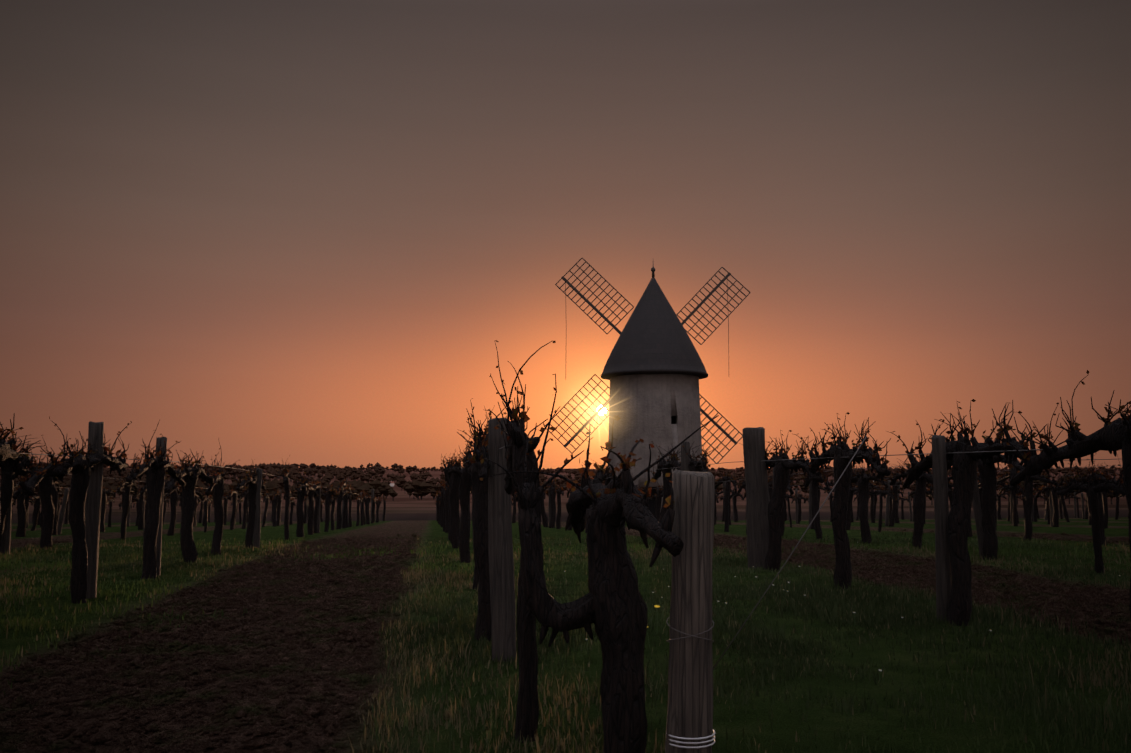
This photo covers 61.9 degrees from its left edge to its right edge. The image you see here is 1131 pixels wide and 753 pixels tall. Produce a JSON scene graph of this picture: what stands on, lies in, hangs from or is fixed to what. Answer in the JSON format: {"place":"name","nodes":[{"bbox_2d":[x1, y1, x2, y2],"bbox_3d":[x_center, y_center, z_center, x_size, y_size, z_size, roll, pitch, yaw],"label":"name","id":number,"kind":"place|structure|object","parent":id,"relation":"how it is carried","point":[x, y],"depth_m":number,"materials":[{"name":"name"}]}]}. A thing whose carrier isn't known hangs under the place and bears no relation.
{"place":"outdoors","nodes":[
{"label":"outdoors","id":0,"kind":"place"},
{"bbox_2d":[0,467,1130,752],"bbox_3d":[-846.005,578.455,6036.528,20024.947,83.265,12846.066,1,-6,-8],"label":"ground","id":1,"kind":"structure","parent":0,"point":[406,515],"depth_m":4.53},
{"bbox_2d":[0,442,13,553],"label":"grapevine","id":2,"kind":"object","parent":1,"relation":"on","point":[6,541],"depth_m":10.81,"materials":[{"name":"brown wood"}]},
{"bbox_2d":[0,413,40,524],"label":"vine","id":3,"kind":"object","parent":1,"relation":"on","point":[16,464],"depth_m":5.24,"materials":[{"name":"brown plant"}]},
{"bbox_2d":[0,435,47,546],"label":"vine","id":4,"kind":"object","parent":1,"relation":"on","point":[7,487],"depth_m":10.72,"materials":[{"name":"brown plant"}]},
{"bbox_2d":[14,475,38,536],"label":"vine","id":5,"kind":"object","parent":1,"relation":"on","point":[22,519],"depth_m":17.38,"materials":[{"name":"brown plant"}]},
{"bbox_2d":[24,493,40,530],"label":"vine","id":6,"kind":"object","parent":1,"relation":"on","point":[37,504],"depth_m":24.03,"materials":[{"name":"brown plant"}]},
{"bbox_2d":[12,435,67,548],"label":"vine","id":7,"kind":"object","parent":1,"relation":"on","point":[45,491],"depth_m":12.07,"materials":[{"name":"brown plant"}]},
{"bbox_2d":[37,481,59,534],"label":"vine","id":8,"kind":"object","parent":1,"relation":"on","point":[55,491],"depth_m":18.86,"materials":[{"name":"brown plant"}]},
{"bbox_2d":[57,488,68,534],"bbox_3d":[-10.217,2.862,19.113,0.093,1.191,0.096,7,-7,-3],"label":"post","id":9,"kind":"object","parent":1,"relation":"on","point":[62,512],"depth_m":19.10,"materials":[{"name":"brown wood"}]},
{"bbox_2d":[3,416,131,603],"bbox_3d":[-3.172,0.937,6.136,0.386,1.343,1.477,0,-5,-3],"label":"vine","id":10,"kind":"object","parent":1,"relation":"on","point":[79,465],"depth_m":6.16,"materials":[{"name":"brown plant"}]},
{"bbox_2d":[85,421,103,598],"bbox_3d":[-3.235,1.035,6.429,0.124,1.459,0.119,2,-5,-25],"label":"post","id":11,"kind":"object","parent":1,"relation":"on","point":[94,492],"depth_m":6.40,"materials":[{"name":"brown wood"}]},
{"bbox_2d":[100,483,116,531],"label":"vine","id":12,"kind":"object","parent":1,"relation":"on","point":[103,509],"depth_m":21.73,"materials":[{"name":"brown plant"}]},
{"bbox_2d":[106,495,114,526],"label":"vine","id":13,"kind":"object","parent":1,"relation":"on","point":[110,509],"depth_m":29.80,"materials":[{"name":"brown plant"}]},
{"bbox_2d":[117,470,138,540],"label":"vine","id":14,"kind":"object","parent":1,"relation":"on","point":[127,485],"depth_m":14.89,"materials":[{"name":"brown plant"}]},
{"bbox_2d":[116,482,142,528],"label":"vine","id":15,"kind":"object","parent":1,"relation":"on","point":[123,496],"depth_m":23.21,"materials":[{"name":"brown plant"}]},
{"bbox_2d":[132,484,146,529],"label":"vine","id":16,"kind":"object","parent":1,"relation":"on","point":[140,515],"depth_m":24.52,"materials":[{"name":"brown plant"}]},
{"bbox_2d":[140,480,166,537],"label":"vine","id":17,"kind":"object","parent":1,"relation":"on","point":[143,490],"depth_m":16.35,"materials":[{"name":"brown plant"}]},
{"bbox_2d":[125,420,192,578],"bbox_3d":[-3.416,1.085,7.798,0.356,1.433,1.343,3,-7,-6],"label":"vine","id":18,"kind":"object","parent":1,"relation":"on","point":[152,468],"depth_m":7.70,"materials":[{"name":"brown plant"}]},
{"bbox_2d":[155,437,166,575],"bbox_3d":[-3.455,1.227,7.977,0.110,1.436,0.098,-1,-7,7],"label":"post","id":19,"kind":"object","parent":1,"relation":"on","point":[159,534],"depth_m":7.96,"materials":[{"name":"brown wood"}]},
{"bbox_2d":[163,483,181,535],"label":"vine","id":20,"kind":"object","parent":1,"relation":"on","point":[175,492],"depth_m":17.71,"materials":[{"name":"brown plant"}]},
{"bbox_2d":[164,449,215,564],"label":"vine","id":21,"kind":"object","parent":1,"relation":"on","point":[191,473],"depth_m":9.05,"materials":[{"name":"brown plant"}]},
{"bbox_2d":[201,494,210,531],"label":"vine","id":22,"kind":"object","parent":1,"relation":"on","point":[207,499],"depth_m":20.46,"materials":[{"name":"brown plant"}]},
{"bbox_2d":[205,439,239,554],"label":"vine","id":23,"kind":"object","parent":1,"relation":"on","point":[217,489],"depth_m":10.44,"materials":[{"name":"brown plant"}]},
{"bbox_2d":[223,493,231,524],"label":"vine","id":24,"kind":"object","parent":1,"relation":"on","point":[225,498],"depth_m":34.37,"materials":[{"name":"brown plant"}]},
{"bbox_2d":[225,486,240,529],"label":"vine","id":25,"kind":"object","parent":1,"relation":"on","point":[233,492],"depth_m":23.30,"materials":[{"name":"brown plant"}]},
{"bbox_2d":[239,485,248,528],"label":"vine","id":26,"kind":"object","parent":1,"relation":"on","point":[245,493],"depth_m":24.80,"materials":[{"name":"brown plant"}]},
{"bbox_2d":[234,463,266,547],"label":"vine","id":27,"kind":"object","parent":1,"relation":"on","point":[250,479],"depth_m":11.77,"materials":[{"name":"brown plant"}]},
{"bbox_2d":[253,468,262,547],"bbox_3d":[-3.916,1.796,11.982,0.088,1.258,0.155,2,-6,-16],"label":"post","id":28,"kind":"object","parent":1,"relation":"on","point":[256,538],"depth_m":11.96,"materials":[{"name":"brown wood"}]},
{"bbox_2d":[262,491,269,526],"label":"vine","id":29,"kind":"object","parent":1,"relation":"on","point":[266,497],"depth_m":27.68,"materials":[{"name":"brown plant"}]},
{"bbox_2d":[272,487,282,526],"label":"vine","id":30,"kind":"object","parent":1,"relation":"on","point":[275,499],"depth_m":29.19,"materials":[{"name":"brown plant"}]},
{"bbox_2d":[276,490,281,525],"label":"vine","id":31,"kind":"object","parent":1,"relation":"on","point":[278,512],"depth_m":30.49,"materials":[{"name":"brown plant"}]},
{"bbox_2d":[277,460,292,539],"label":"vine","id":32,"kind":"object","parent":1,"relation":"on","point":[286,474],"depth_m":14.68,"materials":[{"name":"brown plant"}]},
{"bbox_2d":[294,467,311,536],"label":"vine","id":33,"kind":"object","parent":1,"relation":"on","point":[302,488],"depth_m":16.15,"materials":[{"name":"brown plant"}]},
{"bbox_2d":[306,481,317,534],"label":"vine","id":34,"kind":"object","parent":1,"relation":"on","point":[311,492],"depth_m":17.61,"materials":[{"name":"brown plant"}]},
{"bbox_2d":[311,475,323,532],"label":"vine","id":35,"kind":"object","parent":1,"relation":"on","point":[317,487],"depth_m":18.91,"materials":[{"name":"brown plant"}]},
{"bbox_2d":[317,485,320,532],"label":"post","id":36,"kind":"object","parent":1,"relation":"on","point":[318,523],"depth_m":19.08,"materials":[{"name":"brown wood"}]},
{"bbox_2d":[323,478,336,531],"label":"vine","id":37,"kind":"object","parent":1,"relation":"on","point":[329,492],"depth_m":20.42,"materials":[{"name":"brown plant"}]},
{"bbox_2d":[330,488,339,529],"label":"vine","id":38,"kind":"object","parent":1,"relation":"on","point":[333,500],"depth_m":21.86,"materials":[{"name":"brown plant"}]},
{"bbox_2d":[336,478,351,528],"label":"vine","id":39,"kind":"object","parent":1,"relation":"on","point":[342,485],"depth_m":23.24,"materials":[{"name":"brown plant"}]},
{"bbox_2d":[342,485,350,527],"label":"vine","id":40,"kind":"object","parent":1,"relation":"on","point":[346,496],"depth_m":24.61,"materials":[{"name":"brown plant"}]},
{"bbox_2d":[347,484,354,526],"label":"vine","id":41,"kind":"object","parent":1,"relation":"on","point":[350,506],"depth_m":27.37,"materials":[{"name":"brown plant"}]},
{"bbox_2d":[356,493,364,525],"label":"vine","id":42,"kind":"object","parent":1,"relation":"on","point":[358,499],"depth_m":28.81,"materials":[{"name":"brown plant"}]},
{"bbox_2d":[364,492,370,523],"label":"vine","id":43,"kind":"object","parent":1,"relation":"on","point":[366,508],"depth_m":33.16,"materials":[{"name":"brown plant"}]},
{"bbox_2d":[433,491,442,526],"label":"vine","id":44,"kind":"object","parent":1,"relation":"on","point":[439,497],"depth_m":25.70,"materials":[{"name":"brown plant"}]},
{"bbox_2d":[437,479,445,531],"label":"vine","id":45,"kind":"object","parent":1,"relation":"on","point":[443,487],"depth_m":19.86,"materials":[{"name":"brown plant"}]},
{"bbox_2d":[441,453,456,541],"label":"vine","id":46,"kind":"object","parent":1,"relation":"on","point":[446,470],"depth_m":12.88,"materials":[{"name":"brown plant"}]},
{"bbox_2d":[443,449,462,547],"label":"vine","id":47,"kind":"object","parent":1,"relation":"on","point":[455,473],"depth_m":11.49,"materials":[{"name":"brown plant"}]},
{"bbox_2d":[449,433,476,562],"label":"vine","id":48,"kind":"object","parent":1,"relation":"on","point":[465,518],"depth_m":9.13,"materials":[{"name":"brown plant"}]},
{"bbox_2d":[457,405,494,589],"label":"vine","id":49,"kind":"object","parent":1,"relation":"on","point":[475,580],"depth_m":6.84,"materials":[{"name":"brown plant"}]},
{"bbox_2d":[457,398,511,641],"bbox_3d":[-0.394,0.789,4.745,0.268,1.362,1.329,0,-6,-3],"label":"vine","id":50,"kind":"object","parent":1,"relation":"on","point":[477,470],"depth_m":4.76,"materials":[{"name":"brown plant"}]},
{"bbox_2d":[488,417,515,661],"bbox_3d":[-0.287,0.853,4.296,0.125,1.331,0.135,4,-8,-32],"label":"tall post","id":51,"kind":"object","parent":1,"relation":"on","point":[502,593],"depth_m":4.26,"materials":[{"name":"brown wood"}]},
{"bbox_2d":[512,492,516,522],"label":"vine","id":52,"kind":"object","parent":1,"relation":"on","point":[514,511],"depth_m":34.43,"materials":[{"name":"brown plant"}]},
{"bbox_2d":[486,340,559,742],"bbox_3d":[-0.171,0.602,3.330,0.252,1.454,0.884,2,-6,-8],"label":"vine","id":53,"kind":"object","parent":1,"relation":"on","point":[527,710],"depth_m":3.01,"materials":[{"name":"brown plant"}]},
{"bbox_2d":[540,482,547,526],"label":"vine","id":54,"kind":"object","parent":1,"relation":"on","point":[544,517],"depth_m":24.36,"materials":[{"name":"brown plant"}]},
{"bbox_2d":[544,477,556,527],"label":"vine","id":55,"kind":"object","parent":1,"relation":"on","point":[552,493],"depth_m":23.06,"materials":[{"name":"brown plant"}]},
{"bbox_2d":[553,484,565,528],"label":"vine","id":56,"kind":"object","parent":1,"relation":"on","point":[558,491],"depth_m":21.75,"materials":[{"name":"brown plant"}]},
{"bbox_2d":[0,462,1122,506],"bbox_3d":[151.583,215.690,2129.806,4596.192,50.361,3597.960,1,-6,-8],"label":"vineyard rows","id":57,"kind":"object","parent":1,"relation":"on","point":[418,485],"depth_m":1440.56,"materials":[{"name":"brown plant"}]},
{"bbox_2d":[0,446,1122,498],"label":"trellis wires","id":58,"kind":"object","parent":1,"relation":"on","point":[695,465],"depth_m":8.28,"materials":[{"name":"grey metal"}]},
{"bbox_2d":[0,530,1130,752],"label":"grass","id":59,"kind":"structure","parent":1,"relation":"on","point":[832,604],"depth_m":4.86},
{"bbox_2d":[11,529,1130,752],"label":"soil clods","id":60,"kind":"object","parent":1,"relation":"on","point":[259,665],"depth_m":4.87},
{"bbox_2d":[480,374,718,752],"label":"vine","id":61,"kind":"object","parent":1,"relation":"on","point":[611,605],"depth_m":2.67,"materials":[{"name":"brown plant"}]},
{"bbox_2d":[591,459,619,485],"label":"vine","id":62,"kind":"object","parent":1,"relation":"on","point":[607,476],"depth_m":16.08,"materials":[{"name":"brown plant"}]},
{"bbox_2d":[545,258,749,516],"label":"windmill tower","id":63,"kind":"structure","parent":1,"relation":"on","point":[669,408],"depth_m":52.04,"materials":[{"name":"paint"}]},
{"bbox_2d":[655,484,662,520],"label":"vine","id":64,"kind":"object","parent":1,"relation":"on","point":[659,491],"depth_m":23.39,"materials":[{"name":"brown plant"}]},
{"bbox_2d":[650,441,705,522],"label":"vine","id":65,"kind":"object","parent":1,"relation":"on","point":[672,463],"depth_m":11.96,"materials":[{"name":"brown plant"}]},
{"bbox_2d":[681,442,690,470],"bbox_3d":[1.378,1.491,10.673,0.119,1.503,0.124,-1,-9,2],"label":"post","id":66,"kind":"object","parent":1,"relation":"on","point":[685,460],"depth_m":10.72,"materials":[{"name":"grey wood"}]},
{"bbox_2d":[665,470,715,752],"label":"post","id":67,"kind":"object","parent":1,"relation":"on","point":[689,726],"depth_m":2.54,"materials":[{"name":"grey wood"}]},
{"bbox_2d":[680,442,717,471],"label":"vine","id":68,"kind":"object","parent":1,"relation":"on","point":[703,461],"depth_m":10.42,"materials":[{"name":"brown plant"}]},
{"bbox_2d":[714,469,737,531],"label":"vine","id":69,"kind":"object","parent":1,"relation":"on","point":[726,478],"depth_m":17.98,"materials":[{"name":"brown plant"}]},
{"bbox_2d":[717,486,738,524],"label":"vine","id":70,"kind":"object","parent":1,"relation":"on","point":[734,492],"depth_m":25.77,"materials":[{"name":"brown plant"}]},
{"bbox_2d":[730,492,743,521],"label":"vine","id":71,"kind":"object","parent":1,"relation":"on","point":[735,495],"depth_m":33.50,"materials":[{"name":"brown plant"}]},
{"bbox_2d":[736,472,746,533],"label":"vine","id":72,"kind":"object","parent":1,"relation":"on","point":[740,488],"depth_m":16.79,"materials":[{"name":"brown plant"}]},
{"bbox_2d":[743,427,769,569],"bbox_3d":[1.725,1.222,8.457,0.225,1.538,0.214,-5,-6,42],"label":"post","id":73,"kind":"object","parent":1,"relation":"on","point":[757,492],"depth_m":8.40,"materials":[{"name":"brown wood"}]},
{"bbox_2d":[739,430,823,571],"bbox_3d":[1.877,1.150,8.208,0.310,1.376,1.700,4,-5,-10],"label":"vine","id":74,"kind":"object","parent":1,"relation":"on","point":[781,465],"depth_m":8.14,"materials":[{"name":"brown plant"}]},
{"bbox_2d":[713,436,866,669],"bbox_3d":[0.590,0.482,2.515,0.430,0.640,0.003,-3,-6,24],"label":"guy wire","id":75,"kind":"object","parent":1,"relation":"on","point":[792,552],"depth_m":2.51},
{"bbox_2d":[785,490,796,527],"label":"vine","id":76,"kind":"object","parent":1,"relation":"on","point":[792,497],"depth_m":21.62,"materials":[{"name":"brown plant"}]},
{"bbox_2d":[780,471,804,535],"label":"vine","id":77,"kind":"object","parent":1,"relation":"on","point":[782,516],"depth_m":15.05,"materials":[{"name":"brown plant"}]},
{"bbox_2d":[791,494,808,523],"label":"vine","id":78,"kind":"object","parent":1,"relation":"on","point":[799,498],"depth_m":27.81,"materials":[{"name":"brown plant"}]},
{"bbox_2d":[809,483,811,528],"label":"post","id":79,"kind":"object","parent":1,"relation":"on","point":[810,508],"depth_m":20.31,"materials":[{"name":"brown wood"}]},
{"bbox_2d":[801,466,829,538],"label":"vine","id":80,"kind":"object","parent":1,"relation":"on","point":[815,505],"depth_m":13.66,"materials":[{"name":"brown plant"}]},
{"bbox_2d":[794,412,890,589],"bbox_3d":[2.030,0.973,6.820,0.292,1.430,1.723,-1,-5,-5],"label":"vine","id":81,"kind":"object","parent":1,"relation":"on","point":[838,449],"depth_m":6.76,"materials":[{"name":"brown plant"}]},
{"bbox_2d":[565,542,1119,683],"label":"flowers","id":82,"kind":"object","parent":1,"relation":"on","point":[772,587],"depth_m":5.19,"materials":[{"name":"yellow plant"}]},
{"bbox_2d":[846,484,859,529],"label":"vine","id":83,"kind":"object","parent":1,"relation":"on","point":[853,489],"depth_m":18.70,"materials":[{"name":"brown plant"}]},
{"bbox_2d":[829,462,887,543],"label":"vine","id":84,"kind":"object","parent":1,"relation":"on","point":[862,479],"depth_m":12.13,"materials":[{"name":"brown plant"}]},
{"bbox_2d":[869,484,885,522],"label":"vine","id":85,"kind":"object","parent":1,"relation":"on","point":[872,507],"depth_m":28.72,"materials":[{"name":"brown plant"}]},
{"bbox_2d":[869,485,898,531],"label":"vine","id":86,"kind":"object","parent":1,"relation":"on","point":[880,492],"depth_m":17.26,"materials":[{"name":"brown plant"}]},
{"bbox_2d":[885,480,890,525],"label":"post","id":87,"kind":"object","parent":1,"relation":"on","point":[887,508],"depth_m":22.50,"materials":[{"name":"brown wood"}]},
{"bbox_2d":[884,479,907,526],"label":"vine","id":88,"kind":"object","parent":1,"relation":"on","point":[893,511],"depth_m":22.28,"materials":[{"name":"brown plant"}]},
{"bbox_2d":[890,487,903,522],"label":"vine","id":89,"kind":"object","parent":1,"relation":"on","point":[897,516],"depth_m":27.22,"materials":[{"name":"brown plant"}]},
{"bbox_2d":[889,458,951,548],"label":"vine","id":90,"kind":"object","parent":1,"relation":"on","point":[918,508],"depth_m":10.80,"materials":[{"name":"brown plant"}]},
{"bbox_2d":[909,481,933,523],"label":"vine","id":91,"kind":"object","parent":1,"relation":"on","point":[924,505],"depth_m":25.74,"materials":[{"name":"brown plant"}]},
{"bbox_2d":[932,435,950,621],"bbox_3d":[2.141,1.000,5.359,0.096,1.336,0.093,-1,-3,2],"label":"post","id":92,"kind":"object","parent":1,"relation":"on","point":[941,511],"depth_m":5.34,"materials":[{"name":"brown wood"}]},
{"bbox_2d":[947,468,981,536],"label":"vine","id":93,"kind":"object","parent":1,"relation":"on","point":[970,528],"depth_m":14.29,"materials":[{"name":"brown plant"}]},
{"bbox_2d":[887,399,1050,625],"bbox_3d":[2.250,0.825,5.284,0.297,1.412,1.577,4,-10,-8],"label":"vine","id":94,"kind":"object","parent":1,"relation":"on","point":[964,472],"depth_m":5.22,"materials":[{"name":"brown plant"}]},
{"bbox_2d":[972,479,982,558],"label":"grapevine","id":95,"kind":"object","parent":1,"relation":"on","point":[976,504],"depth_m":9.47,"materials":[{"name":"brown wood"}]},
{"bbox_2d":[947,435,1037,559],"bbox_3d":[4.149,1.273,9.337,0.254,1.393,1.614,0,-4,-11],"label":"vine","id":96,"kind":"object","parent":1,"relation":"on","point":[988,473],"depth_m":9.27,"materials":[{"name":"brown plant"}]},
{"bbox_2d":[978,476,1010,529],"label":"vine","id":97,"kind":"object","parent":1,"relation":"on","point":[1005,485],"depth_m":18.17,"materials":[{"name":"brown plant"}]},
{"bbox_2d":[997,494,1006,519],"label":"vine","id":98,"kind":"object","parent":1,"relation":"on","point":[999,507],"depth_m":35.34,"materials":[{"name":"brown plant"}]},
{"bbox_2d":[998,481,1024,525],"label":"vine","id":99,"kind":"object","parent":1,"relation":"on","point":[1015,523],"depth_m":21.67,"materials":[{"name":"brown plant"}]},
{"bbox_2d":[999,491,1024,520],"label":"vine","id":100,"kind":"object","parent":1,"relation":"on","point":[1008,494],"depth_m":30.53,"materials":[{"name":"brown plant"}]},
{"bbox_2d":[997,464,1064,540],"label":"vine","id":101,"kind":"object","parent":1,"relation":"on","point":[1028,488],"depth_m":12.94,"materials":[{"name":"brown plant"}]},
{"bbox_2d":[1019,493,1047,521],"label":"vine","id":102,"kind":"object","parent":1,"relation":"on","point":[1034,508],"depth_m":29.08,"materials":[{"name":"brown plant"}]},
{"bbox_2d":[1048,483,1053,526],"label":"grapevine","id":103,"kind":"object","parent":1,"relation":"on","point":[1051,508],"depth_m":20.45,"materials":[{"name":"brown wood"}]},
{"bbox_2d":[1035,483,1067,523],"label":"vine","id":104,"kind":"object","parent":1,"relation":"on","point":[1036,496],"depth_m":24.46,"materials":[{"name":"brown plant"}]},
{"bbox_2d":[1040,483,1070,526],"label":"vine","id":105,"kind":"object","parent":1,"relation":"on","point":[1054,495],"depth_m":20.22,"materials":[{"name":"brown plant"}]},
{"bbox_2d":[991,370,1130,618],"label":"vine","id":106,"kind":"object","parent":1,"relation":"on","point":[1114,436],"depth_m":4.21,"materials":[{"name":"brown plant"}]},
{"bbox_2d":[1054,485,1074,521],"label":"vine","id":107,"kind":"object","parent":1,"relation":"on","point":[1065,512],"depth_m":27.78,"materials":[{"name":"brown plant"}]},
{"bbox_2d":[1057,453,1124,573],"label":"vine","id":108,"kind":"object","parent":1,"relation":"on","point":[1090,489],"depth_m":7.85,"materials":[{"name":"brown plant"}]},
{"bbox_2d":[1063,461,1122,545],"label":"vine","id":109,"kind":"object","parent":1,"relation":"on","point":[1101,510],"depth_m":11.54,"materials":[{"name":"brown plant"}]},
{"bbox_2d":[1102,491,1107,527],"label":"vine","id":110,"kind":"object","parent":1,"relation":"on","point":[1105,500],"depth_m":18.72,"materials":[{"name":"brown plant"}]},
{"bbox_2d":[0,0,1130,468],"label":"sky","id":111,"kind":"structure","parent":0,"point":[307,232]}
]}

